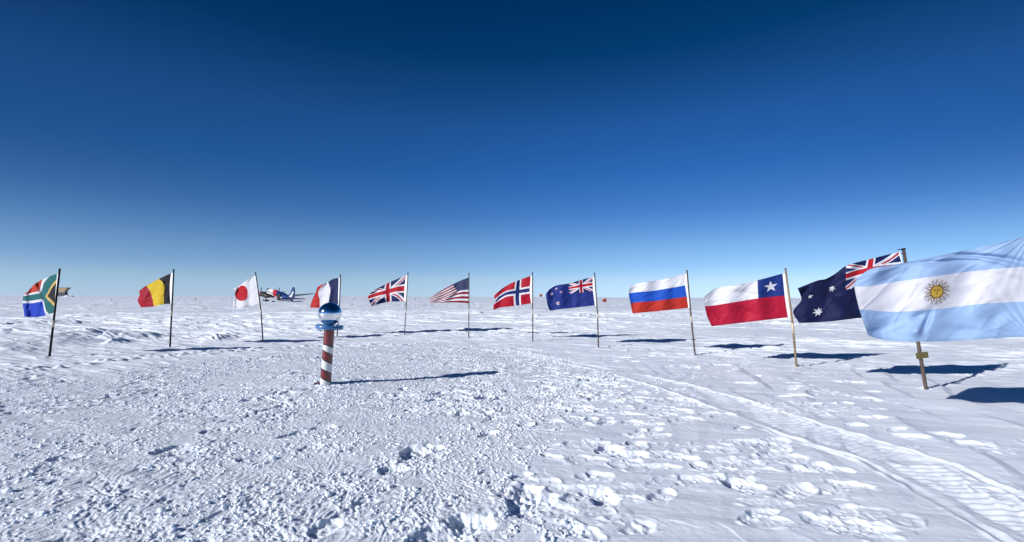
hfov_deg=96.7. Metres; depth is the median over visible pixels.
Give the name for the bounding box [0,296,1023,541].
snow ground
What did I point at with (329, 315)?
ceremonial post
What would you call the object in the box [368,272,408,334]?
flagpole
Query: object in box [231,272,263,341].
flagpole
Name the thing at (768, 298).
flagpole
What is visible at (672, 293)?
flagpole
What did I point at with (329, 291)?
flagpole
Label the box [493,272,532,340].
flagpole
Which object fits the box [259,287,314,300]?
ski plane
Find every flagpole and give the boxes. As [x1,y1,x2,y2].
[23,268,60,355]
[138,269,174,346]
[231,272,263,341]
[310,274,340,335]
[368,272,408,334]
[429,278,468,337]
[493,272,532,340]
[546,273,598,346]
[629,270,695,354]
[704,268,797,366]
[793,248,928,389]
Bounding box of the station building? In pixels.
[58,287,69,295]
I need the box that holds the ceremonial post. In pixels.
[315,302,343,385]
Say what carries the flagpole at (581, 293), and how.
on the snow ground
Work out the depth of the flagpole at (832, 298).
7.79 m
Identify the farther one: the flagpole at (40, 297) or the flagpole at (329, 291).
the flagpole at (329, 291)
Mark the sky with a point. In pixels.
(302, 145)
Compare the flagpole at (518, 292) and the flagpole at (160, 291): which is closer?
the flagpole at (160, 291)
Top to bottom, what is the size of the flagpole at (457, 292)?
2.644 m
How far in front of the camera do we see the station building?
696.73 m
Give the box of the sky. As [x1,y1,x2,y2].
[0,0,1023,297]

